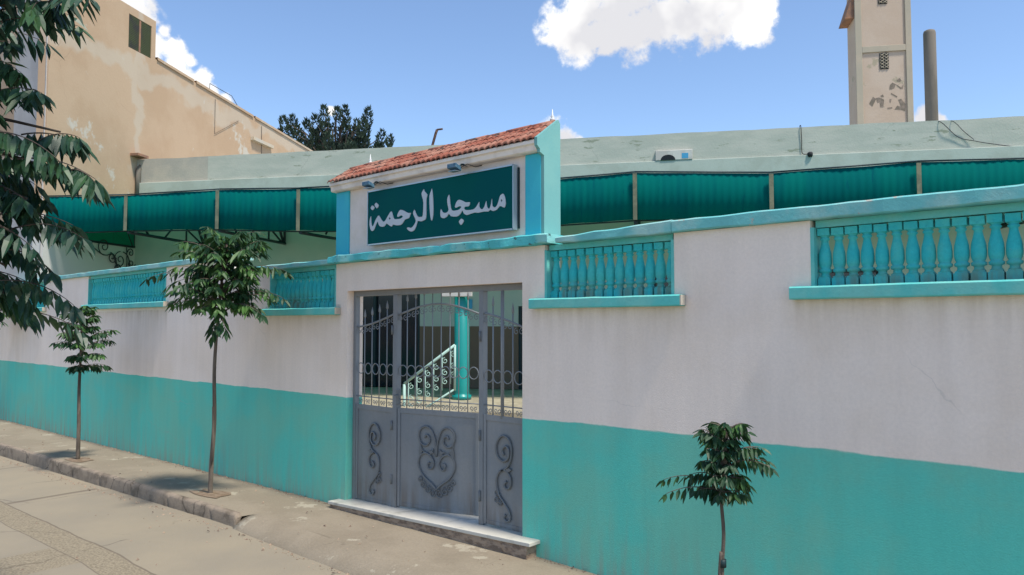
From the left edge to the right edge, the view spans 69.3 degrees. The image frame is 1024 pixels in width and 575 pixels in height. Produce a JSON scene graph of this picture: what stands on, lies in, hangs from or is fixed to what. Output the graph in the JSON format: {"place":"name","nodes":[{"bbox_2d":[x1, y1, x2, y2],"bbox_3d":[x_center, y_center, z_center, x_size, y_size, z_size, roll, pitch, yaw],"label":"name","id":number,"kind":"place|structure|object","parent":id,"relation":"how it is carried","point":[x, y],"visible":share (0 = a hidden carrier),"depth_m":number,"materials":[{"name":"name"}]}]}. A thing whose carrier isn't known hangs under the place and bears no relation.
{"place":"outdoors","nodes":[
{"label":"outdoors","id":0,"kind":"place"},
{"bbox_2d":[0,419,323,515],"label":"pavement","id":1,"kind":"structure","parent":0,"point":[244,499],"depth_m":9.44,"materials":[{"name":"concrete"}]},
{"bbox_2d":[0,311,2,383],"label":"neighbour wall","id":2,"kind":"structure","parent":1,"relation":"on","point":[1,330],"depth_m":15.92,"materials":[{"name":"paint"}]},
{"bbox_2d":[65,457,92,461],"bbox_3d":[-6.095,2.424,10.463,0.609,0.016,0.296,-3,-4,42],"label":"tree pit","id":3,"kind":"object","parent":1,"relation":"on","point":[81,459],"visible":0.93,"depth_m":10.42,"materials":[{"name":"soil"}]},
{"bbox_2d":[49,306,120,458],"bbox_3d":[-6.061,1.371,10.506,0.875,2.223,0.940,-3,-4,42],"label":"young tree","id":4,"kind":"object","parent":1,"relation":"on","point":[79,357],"visible":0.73,"depth_m":10.45,"materials":[{"name":"green plant"}]},
{"bbox_2d":[190,489,230,497],"bbox_3d":[-3.269,2.242,8.090,0.641,0.021,0.334,-3,-4,42],"label":"tree pit","id":5,"kind":"object","parent":1,"relation":"on","point":[214,494],"visible":0.97,"depth_m":8.03,"materials":[{"name":"soil"}]},
{"bbox_2d":[140,227,293,492],"bbox_3d":[-3.216,0.836,8.051,1.314,2.918,1.466,2,-4,-40],"label":"young tree","id":6,"kind":"object","parent":5,"relation":"on","point":[242,276],"visible":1,"depth_m":7.89,"materials":[{"name":"green plant"}]},
{"bbox_2d":[0,184,1023,574],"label":"perimeter wall","id":7,"kind":"structure","parent":1,"relation":"on","point":[882,412],"depth_m":5.06,"materials":[{"name":"paint"}]},
{"bbox_2d":[352,283,521,531],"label":"metal gate","id":8,"kind":"structure","parent":7,"relation":"attached to","point":[463,463],"depth_m":6.97,"materials":[{"name":"grey metal"}]},
{"bbox_2d":[327,109,561,263],"bbox_3d":[-0.739,-0.869,6.953,2.975,1.164,0.324,-3,-4,42],"label":"gateway top","id":9,"kind":"object","parent":7,"relation":"on","point":[532,152],"visible":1,"depth_m":6.52,"materials":[{"name":"teal paint"}]},
{"bbox_2d":[362,181,392,189],"bbox_3d":[-1.326,-1.007,7.290,0.152,0.084,0.290,-7,-8,69],"label":"spotlight","id":10,"kind":"object","parent":9,"relation":"attached to","point":[368,185],"visible":1,"depth_m":7.24,"materials":[{"name":"grey metal"}]},
{"bbox_2d":[367,164,519,245],"bbox_3d":[-0.693,-0.720,6.798,1.968,0.550,0.072,-3,-4,42],"label":"sign board","id":11,"kind":"object","parent":9,"relation":"attached to","point":[484,201],"visible":1,"depth_m":6.66,"materials":[{"name":"green metal"}]},
{"bbox_2d":[447,163,481,172],"bbox_3d":[-0.423,-1.047,6.486,0.152,0.084,0.290,-7,-8,69],"label":"spotlight","id":12,"kind":"object","parent":9,"relation":"attached to","point":[454,167],"visible":1,"depth_m":6.44,"materials":[{"name":"grey metal"}]},
{"bbox_2d":[0,456,349,574],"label":"road","id":13,"kind":"structure","parent":0,"point":[66,533],"depth_m":6.77,"materials":[{"name":"concrete"}]},
{"bbox_2d":[0,0,114,348],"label":"leafy tree","id":14,"kind":"object","parent":13,"relation":"on","point":[21,200],"visible":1,"depth_m":4.33,"materials":[{"name":"green plant"}]},
{"bbox_2d":[0,442,241,526],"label":"kerb","id":15,"kind":"structure","parent":13,"relation":"on","point":[223,515],"depth_m":8.82,"materials":[{"name":"concrete"}]},
{"bbox_2d":[0,421,597,574],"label":"grit","id":16,"kind":"object","parent":13,"relation":"on","point":[263,548],"visible":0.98,"depth_m":8.53,"materials":[{"name":"beige gravel"}]},
{"bbox_2d":[233,514,447,574],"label":"kerb ramp","id":17,"kind":"structure","parent":13,"relation":"on","point":[337,554],"depth_m":6.15,"materials":[{"name":"concrete"}]},
{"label":"tree pit","id":18,"kind":"structure","parent":17,"relation":"on","visible":0},
{"bbox_2d":[656,421,779,574],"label":"sapling","id":19,"kind":"object","parent":18,"relation":"in","point":[718,435],"visible":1,"depth_m":3.78,"materials":[{"name":"green plant"}]},
{"bbox_2d":[258,502,596,574],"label":"pavement ramp","id":20,"kind":"structure","parent":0,"point":[456,557],"depth_m":6.16,"materials":[{"name":"concrete"}]},
{"bbox_2d":[328,498,539,559],"bbox_3d":[-0.729,2.140,6.825,2.700,0.186,0.430,-3,-4,42],"label":"doorstep","id":21,"kind":"object","parent":20,"relation":"on","point":[469,529],"visible":0.73,"depth_m":6.50,"materials":[{"name":"stone"}]},
{"bbox_2d":[362,386,521,389],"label":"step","id":22,"kind":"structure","parent":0,"point":[448,388],"depth_m":21.55,"materials":[{"name":"tile"}]},
{"bbox_2d":[362,387,521,417],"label":"terrace","id":23,"kind":"structure","parent":22,"relation":"on","point":[474,393],"depth_m":13.72,"materials":[{"name":"tile"}]},
{"bbox_2d":[403,344,455,406],"bbox_3d":[-1.401,1.633,12.544,0.936,1.359,0.045,-1,-3,11],"label":"stair rail","id":24,"kind":"object","parent":23,"relation":"on","point":[429,364],"visible":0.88,"depth_m":12.53,"materials":[{"name":"white metal"}]},
{"bbox_2d":[452,297,470,399],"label":"porch column","id":25,"kind":"structure","parent":23,"relation":"on","point":[463,350],"depth_m":13.68,"materials":[{"name":"teal paint"}]},
{"bbox_2d":[442,292,471,296],"bbox_3d":[-1.017,0.119,13.691,0.580,0.100,0.067,-1,-3,11],"label":"tube lamp","id":26,"kind":"object","parent":25,"relation":"attached to","point":[463,294],"visible":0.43,"depth_m":13.66,"materials":[{"name":"white plastic"}]},
{"bbox_2d":[134,116,1023,388],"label":"prayer hall","id":27,"kind":"structure","parent":23,"relation":"on","point":[777,149],"depth_m":15.82,"materials":[{"name":"paint"}]},
{"bbox_2d":[431,128,442,144],"bbox_3d":[-1.829,-3.122,16.850,0.522,0.993,0.120,-1,-3,11],"label":"roof bracket","id":28,"kind":"object","parent":27,"relation":"on","point":[435,135],"visible":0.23,"depth_m":16.82,"materials":[{"name":"metal"}]},
{"bbox_2d":[46,157,1023,268],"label":"canopy","id":29,"kind":"object","parent":27,"relation":"attached to","point":[636,197],"visible":0.65,"depth_m":12.92,"materials":[{"name":"teal fabric"}]},
{"bbox_2d":[654,275,667,286],"bbox_3d":[3.488,0.471,15.315,1.100,1.600,0.140,-1,-3,11],"label":"window","id":30,"kind":"structure","parent":27,"relation":"in","point":[666,284],"depth_m":15.41,"materials":[{"name":"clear glass"}]},
{"bbox_2d":[655,149,692,160],"bbox_3d":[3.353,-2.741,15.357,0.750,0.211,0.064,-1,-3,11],"label":"air conditioner","id":31,"kind":"object","parent":27,"relation":"on","point":[670,155],"visible":1,"depth_m":15.33,"materials":[{"name":"white"}]},
{"bbox_2d":[799,125,806,154],"bbox_3d":[5.857,-2.970,14.888,0.180,0.616,0.072,-2,-4,39],"label":"drop cable","id":32,"kind":"object","parent":27,"relation":"hanging from","point":[801,141],"visible":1,"depth_m":14.88,"materials":[{"name":"black plastic"}]},
{"bbox_2d":[839,0,913,124],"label":"minaret","id":33,"kind":"object","parent":27,"relation":"on","point":[880,69],"visible":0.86,"depth_m":20.34,"materials":[{"name":"paint"}]},
{"bbox_2d":[923,29,937,120],"bbox_3d":[10.289,-2.818,18.099,0.290,7.050,0.286,-3,-4,42],"label":"concrete post","id":34,"kind":"object","parent":27,"relation":"on","point":[930,75],"visible":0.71,"depth_m":18.12,"materials":[{"name":"grey concrete"}]},
{"bbox_2d":[938,121,1006,145],"bbox_3d":[9.380,-2.931,14.168,2.412,0.734,0.338,-1,-3,19],"label":"service cable","id":35,"kind":"object","parent":27,"relation":"attached to","point":[970,140],"visible":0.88,"depth_m":14.27,"materials":[{"name":"black plastic"}]},
{"bbox_2d":[0,0,1023,147],"label":"sky","id":36,"kind":"structure","parent":0,"point":[468,69],"materials":[{"name":"blue"}]},
{"label":"ground","id":37,"kind":"structure","parent":0,"visible":0},
{"bbox_2d":[0,0,312,281],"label":"beige building","id":38,"kind":"structure","parent":37,"relation":"on","point":[121,95],"depth_m":17.30,"materials":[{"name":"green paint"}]},
{"bbox_2d":[277,103,385,150],"bbox_3d":[-8.538,-2.138,35.184,4.964,13.410,2.852,0,-3,-2],"label":"conifer tree","id":39,"kind":"object","parent":37,"relation":"on","point":[348,138],"visible":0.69,"depth_m":34.93,"materials":[{"name":"green plant"}]},
{"bbox_2d":[384,133,394,146],"bbox_3d":[-5.718,-1.316,34.697,0.617,11.720,1.789,0,-3,-7],"label":"conifer tree","id":40,"kind":"object","parent":37,"relation":"on","point":[389,142],"visible":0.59,"depth_m":34.34,"materials":[{"name":"green plant"}]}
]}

